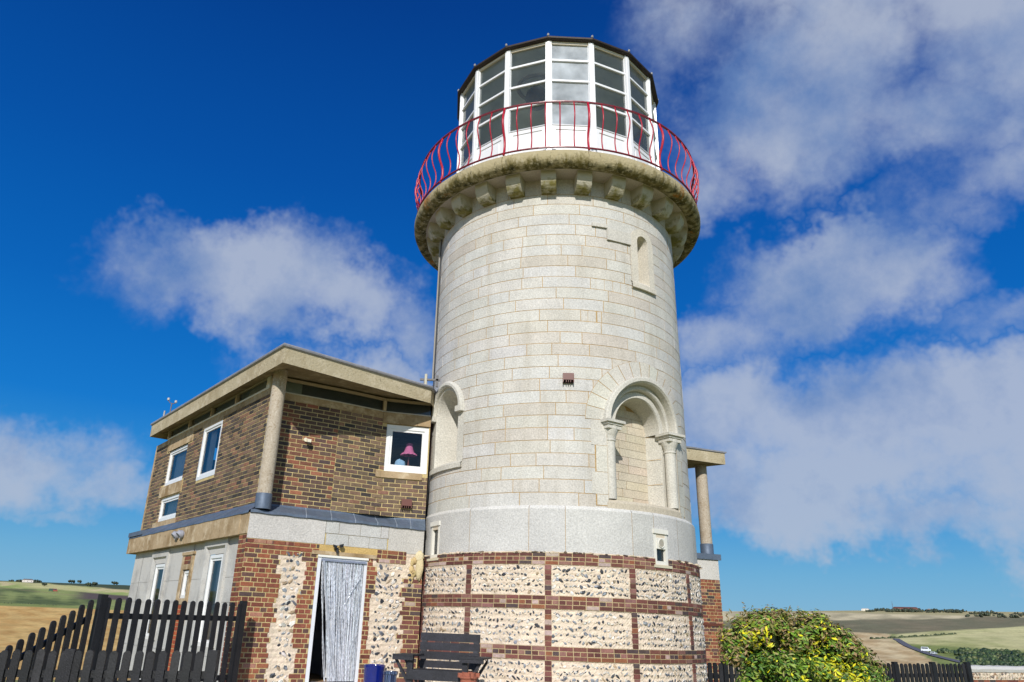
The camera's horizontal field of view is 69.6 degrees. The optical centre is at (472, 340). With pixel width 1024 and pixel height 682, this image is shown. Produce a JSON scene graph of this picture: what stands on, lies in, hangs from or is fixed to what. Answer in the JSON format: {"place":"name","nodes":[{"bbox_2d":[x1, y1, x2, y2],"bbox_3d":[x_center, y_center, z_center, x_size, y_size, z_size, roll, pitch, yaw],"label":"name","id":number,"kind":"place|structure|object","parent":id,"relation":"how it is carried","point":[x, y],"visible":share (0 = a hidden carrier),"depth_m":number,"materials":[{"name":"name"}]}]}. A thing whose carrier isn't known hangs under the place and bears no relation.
{"place":"outdoors","nodes":[
{"label":"outdoors","id":0,"kind":"place"},
{"bbox_2d":[0,581,1023,681],"bbox_3d":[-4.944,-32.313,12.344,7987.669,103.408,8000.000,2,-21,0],"label":"ground","id":1,"kind":"structure","parent":0,"point":[19,620],"depth_m":916.82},
{"bbox_2d":[8,579,41,582],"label":"hedge","id":2,"kind":"object","parent":1,"relation":"on","point":[38,581],"visible":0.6,"depth_m":2012.39,"materials":[{"name":"green plant"}]},
{"bbox_2d":[22,579,32,582],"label":"farmhouse","id":3,"kind":"object","parent":1,"relation":"on","point":[27,580],"visible":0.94,"depth_m":1984.75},
{"bbox_2d":[3,600,93,681],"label":"picket fence","id":4,"kind":"object","parent":1,"relation":"on","point":[57,637],"visible":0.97,"depth_m":9.08,"materials":[{"name":"black wood"}]},
{"bbox_2d":[0,649,219,681],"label":"picket fence","id":5,"kind":"object","parent":1,"relation":"on","point":[68,670],"visible":1,"depth_m":7.92,"materials":[{"name":"black wood"}]},
{"bbox_2d":[87,594,247,681],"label":"picket fence","id":6,"kind":"object","parent":1,"relation":"on","point":[102,615],"visible":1,"depth_m":10.58,"materials":[{"name":"black wood"}]},
{"bbox_2d":[119,343,436,681],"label":"house","id":7,"kind":"structure","parent":1,"relation":"on","point":[265,510],"depth_m":14.00,"materials":[{"name":"brick"}]},
{"bbox_2d":[145,564,164,638],"bbox_3d":[-6.805,5.694,16.080,0.300,1.540,0.681,18,-26,-35],"label":"window","id":8,"kind":"structure","parent":7,"relation":"in","point":[159,570],"depth_m":16.32,"materials":[{"name":"plastic"}]},
{"bbox_2d":[158,493,178,521],"bbox_3d":[-7.005,3.940,17.281,0.300,0.560,1.410,18,-26,-35],"label":"window","id":9,"kind":"structure","parent":7,"relation":"in","point":[168,506],"depth_m":17.54,"materials":[{"name":"plastic"}]},
{"bbox_2d":[167,398,176,411],"bbox_3d":[-7.317,1.571,17.878,0.237,0.384,0.059,6,-21,-11],"label":"wind sensor","id":10,"kind":"object","parent":7,"relation":"on","point":[168,399],"visible":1,"depth_m":17.89,"materials":[{"name":"metal"}]},
{"bbox_2d":[163,443,188,486],"bbox_3d":[-6.970,3.002,17.642,0.300,0.870,1.410,18,-26,-35],"label":"window","id":11,"kind":"structure","parent":7,"relation":"in","point":[176,461],"depth_m":17.96,"materials":[{"name":"plastic"}]},
{"bbox_2d":[180,570,188,597],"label":"window","id":12,"kind":"structure","parent":7,"relation":"in","point":[186,573],"depth_m":14.79,"materials":[{"name":"plastic"}]},
{"bbox_2d":[196,420,222,480],"bbox_3d":[-5.558,2.402,15.955,0.300,1.180,1.150,18,-26,-35],"label":"window","id":13,"kind":"structure","parent":7,"relation":"in","point":[204,470],"depth_m":16.23,"materials":[{"name":"plastic"}]},
{"bbox_2d":[197,554,223,646],"bbox_3d":[-4.687,4.776,13.556,0.300,1.590,0.681,18,-26,-35],"label":"window","id":14,"kind":"structure","parent":7,"relation":"in","point":[215,564],"depth_m":13.76,"materials":[{"name":"plastic"}]},
{"bbox_2d":[167,376,430,439],"bbox_3d":[-4.854,1.486,15.919,7.638,0.328,2.769,-8,-23,25],"label":"clerestory window","id":15,"kind":"structure","parent":7,"relation":"in","point":[297,387],"depth_m":15.08,"materials":[{"name":"glass"}]},
{"bbox_2d":[303,438,311,443],"bbox_3d":[-3.124,1.890,13.922,0.119,0.127,0.130,14,-24,-28],"label":"security camera","id":16,"kind":"object","parent":7,"relation":"attached to","point":[307,441],"visible":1,"depth_m":13.89,"materials":[{"name":"plastic"}]},
{"bbox_2d":[333,544,343,553],"bbox_3d":[-2.430,3.740,13.256,0.188,0.178,0.110,14,-24,-29],"label":"flood light","id":17,"kind":"object","parent":7,"relation":"attached to","point":[337,549],"visible":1,"depth_m":13.23,"materials":[{"name":"metal"}]},
{"bbox_2d":[321,563,360,680],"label":"door","id":18,"kind":"structure","parent":7,"relation":"in","point":[339,595],"depth_m":13.46,"materials":[{"name":"plastic"}]},
{"bbox_2d":[321,559,366,680],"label":"bead curtain","id":19,"kind":"object","parent":7,"relation":"hanging from","point":[339,587],"visible":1,"depth_m":12.98,"materials":[{"name":"white plastic"}]},
{"bbox_2d":[384,424,428,473],"bbox_3d":[-1.366,2.245,15.079,0.875,0.960,0.300,7,-22,-12],"label":"window","id":20,"kind":"structure","parent":7,"relation":"in","point":[391,428],"depth_m":14.97,"materials":[{"name":"plastic"}]},
{"bbox_2d":[420,374,439,386],"bbox_3d":[-0.872,0.818,15.208,0.420,0.270,0.060,2,-21,0],"label":"aerial bracket","id":21,"kind":"object","parent":7,"relation":"on","point":[425,379],"visible":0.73,"depth_m":15.20,"materials":[{"name":"metal"}]},
{"bbox_2d":[414,33,707,681],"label":"lighthouse","id":22,"kind":"object","parent":1,"relation":"on","point":[557,227],"visible":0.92,"depth_m":14.27,"materials":[{"name":"stone"}]},
{"bbox_2d":[427,521,440,560],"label":"window","id":23,"kind":"structure","parent":22,"relation":"in","point":[435,532],"depth_m":14.09,"materials":[{"name":"plastic"}]},
{"bbox_2d":[652,528,672,568],"bbox_3d":[3.287,3.722,13.160,0.459,0.665,0.314,16,-25,-32],"label":"window","id":24,"kind":"structure","parent":22,"relation":"in","point":[659,535],"depth_m":13.09,"materials":[{"name":"plastic"}]},
{"bbox_2d":[686,446,726,681],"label":"side wing","id":25,"kind":"structure","parent":1,"relation":"on","point":[699,460],"depth_m":18.45,"materials":[{"name":"brown brick"}]},
{"bbox_2d":[714,602,893,681],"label":"bush","id":26,"kind":"object","parent":1,"relation":"on","point":[807,643],"visible":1,"depth_m":9.99,"materials":[{"name":"green plant"}]},
{"bbox_2d":[707,661,973,681],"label":"picket fence","id":27,"kind":"object","parent":1,"relation":"on","point":[934,674],"visible":0.41,"depth_m":15.70,"materials":[{"name":"black wood"}]},
{"bbox_2d":[893,607,917,608],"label":"barn","id":28,"kind":"structure","parent":1,"relation":"on","point":[905,607],"depth_m":2018.50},
{"bbox_2d":[870,633,956,638],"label":"hedge","id":29,"kind":"object","parent":1,"relation":"on","point":[901,636],"visible":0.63,"depth_m":839.36,"materials":[{"name":"green plant"}]},
{"bbox_2d":[865,608,1023,617],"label":"ridge woodland","id":30,"kind":"object","parent":1,"relation":"on","point":[982,613],"visible":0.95,"depth_m":1898.95,"materials":[{"name":"green plant"}]},
{"bbox_2d":[935,647,1023,665],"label":"woodland","id":31,"kind":"object","parent":1,"relation":"on","point":[983,656],"visible":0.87,"depth_m":531.40,"materials":[{"name":"green plant"}]},
{"bbox_2d":[0,0,1023,611],"label":"sky","id":32,"kind":"structure","parent":0,"point":[191,191],"materials":[{"name":"blue"}]},
{"bbox_2d":[893,638,959,661],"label":"road","id":33,"kind":"structure","parent":0,"point":[902,642],"depth_m":606.47,"materials":[{"name":"grey asphalt"}]},
{"bbox_2d":[921,647,930,650],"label":"van","id":34,"kind":"object","parent":33,"relation":"on","point":[925,649],"visible":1,"depth_m":601.40,"materials":[{"name":"white metal"}]},
{"bbox_2d":[957,665,1023,681],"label":"garden wall","id":35,"kind":"structure","parent":0,"point":[990,673],"depth_m":17.24,"materials":[{"name":"stone"}]},
{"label":"paving","id":36,"kind":"structure","parent":0,"visible":0},
{"bbox_2d":[363,664,385,681],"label":"plant pot","id":37,"kind":"object","parent":36,"relation":"on","point":[373,672],"visible":0.98,"depth_m":11.59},
{"bbox_2d":[383,671,397,681],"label":"plant pot","id":38,"kind":"object","parent":36,"relation":"on","point":[390,676],"visible":1,"depth_m":11.30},
{"bbox_2d":[392,632,491,681],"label":"garden bench","id":39,"kind":"object","parent":36,"relation":"on","point":[474,661],"visible":0.94,"depth_m":11.31,"materials":[{"name":"black wood"}]},
{"bbox_2d":[458,672,479,681],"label":"plant pot","id":40,"kind":"object","parent":36,"relation":"on","point":[468,676],"visible":1,"depth_m":10.49,"materials":[{"name":"orange ceramic"}]},
{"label":"window shelf","id":41,"kind":"object","parent":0,"visible":0},
{"bbox_2d":[394,459,404,465],"bbox_3d":[-1.541,2.588,15.186,0.340,0.332,0.120,2,-21,0],"label":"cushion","id":42,"kind":"object","parent":41,"relation":"on","point":[399,462],"visible":0.28,"depth_m":15.18,"materials":[{"name":"fabric"}]},
{"bbox_2d":[401,443,416,465],"bbox_3d":[-1.327,2.443,15.313,0.366,0.620,0.366,2,-21,0],"label":"table lamp","id":43,"kind":"object","parent":41,"relation":"on","point":[408,452],"visible":0.82,"depth_m":15.32,"materials":[{"name":"fabric"}]}
]}

